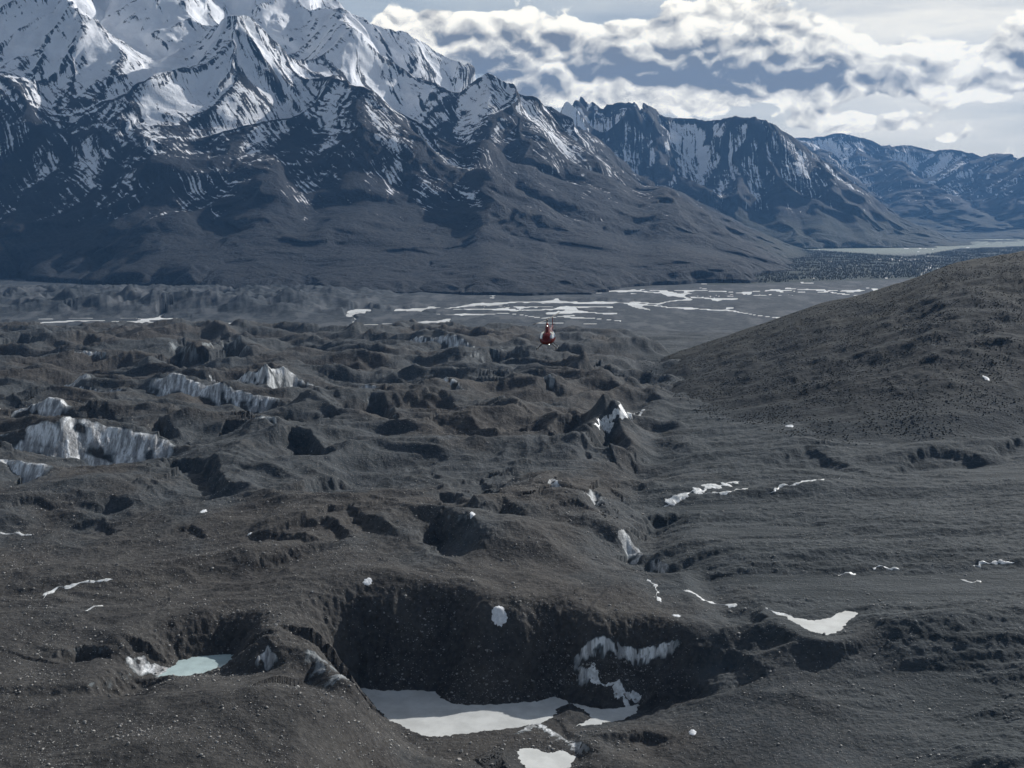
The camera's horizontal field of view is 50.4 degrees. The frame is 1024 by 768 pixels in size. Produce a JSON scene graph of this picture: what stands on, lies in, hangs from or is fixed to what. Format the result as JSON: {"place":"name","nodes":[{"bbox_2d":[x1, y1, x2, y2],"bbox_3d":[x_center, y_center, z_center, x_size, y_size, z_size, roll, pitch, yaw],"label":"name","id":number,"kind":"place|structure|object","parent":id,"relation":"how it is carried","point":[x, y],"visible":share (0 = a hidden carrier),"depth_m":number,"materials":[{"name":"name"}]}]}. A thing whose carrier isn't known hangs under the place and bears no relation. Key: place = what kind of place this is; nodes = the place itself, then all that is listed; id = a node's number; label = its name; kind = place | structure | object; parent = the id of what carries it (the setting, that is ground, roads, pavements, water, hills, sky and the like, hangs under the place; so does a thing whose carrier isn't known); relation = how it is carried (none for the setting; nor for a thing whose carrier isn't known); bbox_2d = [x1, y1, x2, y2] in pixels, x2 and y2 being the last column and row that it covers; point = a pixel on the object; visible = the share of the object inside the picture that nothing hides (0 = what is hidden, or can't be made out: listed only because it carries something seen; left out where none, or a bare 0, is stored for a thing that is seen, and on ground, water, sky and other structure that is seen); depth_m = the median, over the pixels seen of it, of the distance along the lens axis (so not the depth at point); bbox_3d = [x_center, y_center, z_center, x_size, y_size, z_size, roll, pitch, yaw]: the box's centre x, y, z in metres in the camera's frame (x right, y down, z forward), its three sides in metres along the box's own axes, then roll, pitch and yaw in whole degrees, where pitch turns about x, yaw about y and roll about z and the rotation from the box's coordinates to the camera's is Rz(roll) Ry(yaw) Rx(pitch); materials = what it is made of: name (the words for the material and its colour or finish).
{"place":"outdoors","nodes":[
{"label":"outdoors","id":0,"kind":"place"},
{"bbox_2d":[0,532,31,535],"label":"stream","id":1,"kind":"structure","parent":0,"point":[21,534],"depth_m":896.37,"materials":[{"name":"white liquid"}]},
{"bbox_2d":[43,578,111,595],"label":"stream","id":2,"kind":"structure","parent":0,"point":[70,586],"depth_m":743.04,"materials":[{"name":"white liquid"}]},
{"bbox_2d":[158,654,233,676],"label":"pond","id":3,"kind":"structure","parent":0,"point":[193,665],"depth_m":649.31,"materials":[{"name":"liquid"}]},
{"bbox_2d":[0,0,812,295],"bbox_3d":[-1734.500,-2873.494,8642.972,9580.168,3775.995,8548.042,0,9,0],"label":"mountain","id":4,"kind":"structure","parent":0,"point":[234,144],"depth_m":6844.62,"materials":[{"name":"grey stone"}]},
{"bbox_2d":[360,688,639,736],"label":"pond","id":5,"kind":"structure","parent":0,"point":[426,713],"depth_m":657.46,"materials":[{"name":"liquid"}]},
{"bbox_2d":[0,239,1023,345],"bbox_3d":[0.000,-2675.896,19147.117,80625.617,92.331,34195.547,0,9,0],"label":"valley floor","id":6,"kind":"structure","parent":0,"point":[21,300],"depth_m":4034.05,"materials":[{"name":"grey gravel"}]},
{"bbox_2d":[0,317,963,767],"bbox_3d":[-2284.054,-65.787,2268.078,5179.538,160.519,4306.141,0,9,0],"label":"glacier","id":7,"kind":"object","parent":6,"relation":"on","point":[718,663],"visible":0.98,"depth_m":766.68,"materials":[{"name":"grey gravel"}]},
{"bbox_2d":[0,459,52,483],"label":"ice cliff","id":8,"kind":"structure","parent":7,"relation":"on","point":[27,472],"depth_m":1064.88,"materials":[{"name":"grey ice"}]},
{"bbox_2d":[11,397,70,416],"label":"ice cliff","id":9,"kind":"structure","parent":7,"relation":"on","point":[51,406],"depth_m":1320.58,"materials":[{"name":"grey ice"}]},
{"bbox_2d":[15,421,110,465],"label":"ice cliff","id":10,"kind":"structure","parent":7,"relation":"on","point":[44,439],"depth_m":1167.83,"materials":[{"name":"grey ice"}]},
{"bbox_2d":[64,373,90,386],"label":"ice cliff","id":11,"kind":"structure","parent":7,"relation":"on","point":[86,376],"depth_m":1550.84,"materials":[{"name":"grey ice"}]},
{"bbox_2d":[70,645,106,654],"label":"ice cliff","id":12,"kind":"structure","parent":7,"relation":"on","point":[81,649],"depth_m":638.95,"materials":[{"name":"grey ice"}]},
{"bbox_2d":[83,350,103,357],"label":"ice cliff","id":13,"kind":"structure","parent":7,"relation":"on","point":[89,353],"depth_m":1922.42,"materials":[{"name":"grey ice"}]},
{"bbox_2d":[90,669,127,692],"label":"ice cliff","id":14,"kind":"structure","parent":7,"relation":"on","point":[107,679],"depth_m":591.47,"materials":[{"name":"grey ice"}]},
{"bbox_2d":[50,417,178,464],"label":"ice cliff","id":15,"kind":"structure","parent":7,"relation":"on","point":[122,446],"depth_m":1184.79,"materials":[{"name":"grey ice"}]},
{"bbox_2d":[125,656,167,677],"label":"ice cliff","id":16,"kind":"structure","parent":7,"relation":"on","point":[141,668],"depth_m":637.28,"materials":[{"name":"white ice"}]},
{"bbox_2d":[168,336,250,361],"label":"ice cliff","id":17,"kind":"structure","parent":7,"relation":"on","point":[191,350],"depth_m":2002.01,"materials":[{"name":"grey ice"}]},
{"bbox_2d":[148,374,281,412],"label":"ice cliff","id":18,"kind":"structure","parent":7,"relation":"on","point":[168,383],"depth_m":1489.31,"materials":[{"name":"grey ice"}]},
{"bbox_2d":[211,364,266,384],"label":"ice cliff","id":19,"kind":"structure","parent":7,"relation":"on","point":[261,376],"depth_m":1579.34,"materials":[{"name":"grey ice"}]},
{"bbox_2d":[254,646,277,671],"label":"ice cliff","id":20,"kind":"structure","parent":7,"relation":"on","point":[268,657],"depth_m":614.88,"materials":[{"name":"grey ice"}]},
{"bbox_2d":[258,416,276,423],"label":"ice cliff","id":21,"kind":"structure","parent":7,"relation":"on","point":[274,421],"depth_m":1227.67,"materials":[{"name":"grey ice"}]},
{"bbox_2d":[266,366,375,388],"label":"ice cliff","id":22,"kind":"structure","parent":7,"relation":"on","point":[284,377],"depth_m":1586.56,"materials":[{"name":"white ice"}]},
{"bbox_2d":[302,650,350,689],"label":"ice cliff","id":23,"kind":"structure","parent":7,"relation":"on","point":[314,660],"depth_m":608.40,"materials":[{"name":"grey ice"}]},
{"bbox_2d":[363,578,371,584],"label":"snow patch","id":24,"kind":"object","parent":7,"relation":"on","point":[367,581],"visible":1,"depth_m":728.20,"materials":[{"name":"white snow"}]},
{"bbox_2d":[365,393,395,418],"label":"ice cliff","id":25,"kind":"structure","parent":7,"relation":"on","point":[369,399],"depth_m":1428.48,"materials":[{"name":"grey ice"}]},
{"bbox_2d":[410,334,473,347],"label":"ice cliff","id":26,"kind":"structure","parent":7,"relation":"on","point":[452,341],"depth_m":2142.46,"materials":[{"name":"grey ice"}]},
{"bbox_2d":[472,346,521,359],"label":"ice cliff","id":27,"kind":"structure","parent":7,"relation":"on","point":[494,353],"depth_m":1913.63,"materials":[{"name":"grey ice"}]},
{"bbox_2d":[492,606,507,626],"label":"snow patch","id":28,"kind":"object","parent":7,"relation":"on","point":[499,617],"visible":1,"depth_m":695.59,"materials":[{"name":"white snow"}]},
{"bbox_2d":[0,332,1023,767],"bbox_3d":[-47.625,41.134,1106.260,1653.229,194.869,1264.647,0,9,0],"label":"loose stones","id":29,"kind":"object","parent":7,"relation":"on","point":[384,646],"visible":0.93,"depth_m":673.75,"materials":[{"name":"grey stone"}]},
{"bbox_2d":[543,374,554,384],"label":"ice cliff","id":30,"kind":"structure","parent":7,"relation":"on","point":[550,379],"depth_m":1546.51,"materials":[{"name":"grey ice"}]},
{"bbox_2d":[548,479,558,486],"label":"ice cliff","id":31,"kind":"structure","parent":7,"relation":"on","point":[555,483],"depth_m":957.93,"materials":[{"name":"white ice"}]},
{"bbox_2d":[517,723,591,753],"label":"ice cliff","id":32,"kind":"structure","parent":7,"relation":"on","point":[573,744],"depth_m":622.30,"materials":[{"name":"white ice"}]},
{"bbox_2d":[571,664,589,686],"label":"ice cliff","id":33,"kind":"structure","parent":7,"relation":"on","point":[581,679],"depth_m":678.41,"materials":[{"name":"grey ice"}]},
{"bbox_2d":[582,489,604,506],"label":"ice cliff","id":34,"kind":"structure","parent":7,"relation":"on","point":[593,496],"depth_m":948.39,"materials":[{"name":"white ice"}]},
{"bbox_2d":[612,684,629,706],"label":"stream","id":35,"kind":"structure","parent":7,"relation":"on","point":[616,689],"depth_m":669.74,"materials":[{"name":"white liquid"}]},
{"bbox_2d":[571,637,680,665],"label":"ice cliff","id":36,"kind":"structure","parent":7,"relation":"on","point":[663,649],"depth_m":684.72,"materials":[{"name":"grey ice"}]},
{"bbox_2d":[616,530,644,564],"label":"ice cliff","id":37,"kind":"structure","parent":7,"relation":"on","point":[630,549],"depth_m":849.48,"materials":[{"name":"white ice"}]},
{"bbox_2d":[689,729,695,734],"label":"snow patch","id":38,"kind":"object","parent":7,"relation":"on","point":[692,732],"visible":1,"depth_m":604.15,"materials":[{"name":"white snow"}]},
{"bbox_2d":[624,330,1023,767],"bbox_3d":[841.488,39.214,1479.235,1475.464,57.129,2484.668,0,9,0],"label":"moraine","id":39,"kind":"structure","parent":6,"relation":"on","point":[887,481],"depth_m":814.89,"materials":[{"name":"grey gravel"}]},
{"bbox_2d":[650,559,669,572],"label":"ice cliff","id":40,"kind":"structure","parent":39,"relation":"on","point":[663,567],"depth_m":815.32,"materials":[{"name":"grey ice"}]},
{"bbox_2d":[744,246,1023,282],"bbox_3d":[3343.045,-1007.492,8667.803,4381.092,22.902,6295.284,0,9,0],"label":"forest","id":41,"kind":"object","parent":6,"relation":"on","point":[934,263],"visible":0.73,"depth_m":7697.45,"materials":[{"name":"green plant"}]},
{"bbox_2d":[42,247,1018,324],"bbox_3d":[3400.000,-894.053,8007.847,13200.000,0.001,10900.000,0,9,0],"label":"river","id":42,"kind":"structure","parent":0,"point":[570,309],"depth_m":4184.59,"materials":[{"name":"liquid"}]},
{"bbox_2d":[517,748,575,767],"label":"pond","id":43,"kind":"structure","parent":0,"point":[532,758],"depth_m":594.99,"materials":[{"name":"liquid"}]},
{"bbox_2d":[533,312,559,349],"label":"helicopter","id":44,"kind":"object","parent":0,"point":[547,336],"visible":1,"depth_m":124.91,"materials":[{"name":"red paint"}]},
{"bbox_2d":[588,662,640,702],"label":"ice","id":45,"kind":"structure","parent":0,"point":[633,694],"depth_m":674.02,"materials":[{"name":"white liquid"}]},
{"bbox_2d":[594,401,634,432],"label":"ice cliff","id":46,"kind":"structure","parent":0,"point":[607,425],"depth_m":1236.86,"materials":[{"name":"grey ice"}]},
{"bbox_2d":[647,579,660,601],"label":"stream","id":47,"kind":"structure","parent":0,"point":[655,586],"depth_m":748.53,"materials":[{"name":"white liquid"}]},
{"bbox_2d":[338,0,1023,157],"label":"sky","id":48,"kind":"structure","parent":0,"point":[933,75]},
{"bbox_2d":[664,481,738,506],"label":"stream","id":49,"kind":"structure","parent":0,"point":[674,499],"depth_m":990.21,"materials":[{"name":"white liquid"}]},
{"bbox_2d":[683,590,736,607],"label":"stream","id":50,"kind":"structure","parent":0,"point":[731,605],"depth_m":731.20,"materials":[{"name":"white liquid"}]},
{"bbox_2d":[705,488,747,494],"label":"stream","id":51,"kind":"structure","parent":0,"point":[724,493],"depth_m":987.80,"materials":[{"name":"white liquid"}]},
{"bbox_2d":[765,608,790,615],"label":"stream","id":52,"kind":"structure","parent":0,"point":[778,613],"depth_m":698.60,"materials":[{"name":"white liquid"}]},
{"bbox_2d":[560,97,1023,248],"bbox_3d":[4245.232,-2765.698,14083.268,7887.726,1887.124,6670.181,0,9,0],"label":"mountain","id":53,"kind":"structure","parent":0,"point":[765,177],"depth_m":12774.10,"materials":[{"name":"grey stone"}]},
{"bbox_2d":[771,479,823,492],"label":"stream","id":54,"kind":"structure","parent":0,"point":[779,486],"depth_m":999.47,"materials":[{"name":"white liquid"}]},
{"bbox_2d":[784,611,857,634],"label":"pond","id":55,"kind":"structure","parent":0,"point":[835,623],"depth_m":684.11,"materials":[{"name":"liquid"}]},
{"bbox_2d":[659,251,1023,444],"bbox_3d":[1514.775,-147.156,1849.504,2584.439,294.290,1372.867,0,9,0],"label":"hill","id":56,"kind":"structure","parent":0,"point":[973,422],"depth_m":1493.78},
{"bbox_2d":[642,252,1023,444],"bbox_3d":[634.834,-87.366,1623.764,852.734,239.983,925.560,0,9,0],"label":"bushes","id":57,"kind":"object","parent":56,"relation":"on","point":[877,426],"visible":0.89,"depth_m":1514.53,"materials":[{"name":"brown plant"}]},
{"bbox_2d":[873,565,898,569],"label":"stream","id":58,"kind":"structure","parent":0,"point":[892,568],"depth_m":784.89,"materials":[{"name":"white liquid"}]},
{"bbox_2d":[795,133,1023,238],"bbox_3d":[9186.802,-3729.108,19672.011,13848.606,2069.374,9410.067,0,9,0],"label":"mountain","id":59,"kind":"structure","parent":0,"point":[956,194],"depth_m":19580.54,"materials":[{"name":"stone"}]},
{"bbox_2d":[973,559,1013,566],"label":"stream","id":60,"kind":"structure","parent":0,"point":[995,562],"depth_m":795.96,"materials":[{"name":"white liquid"}]}
]}

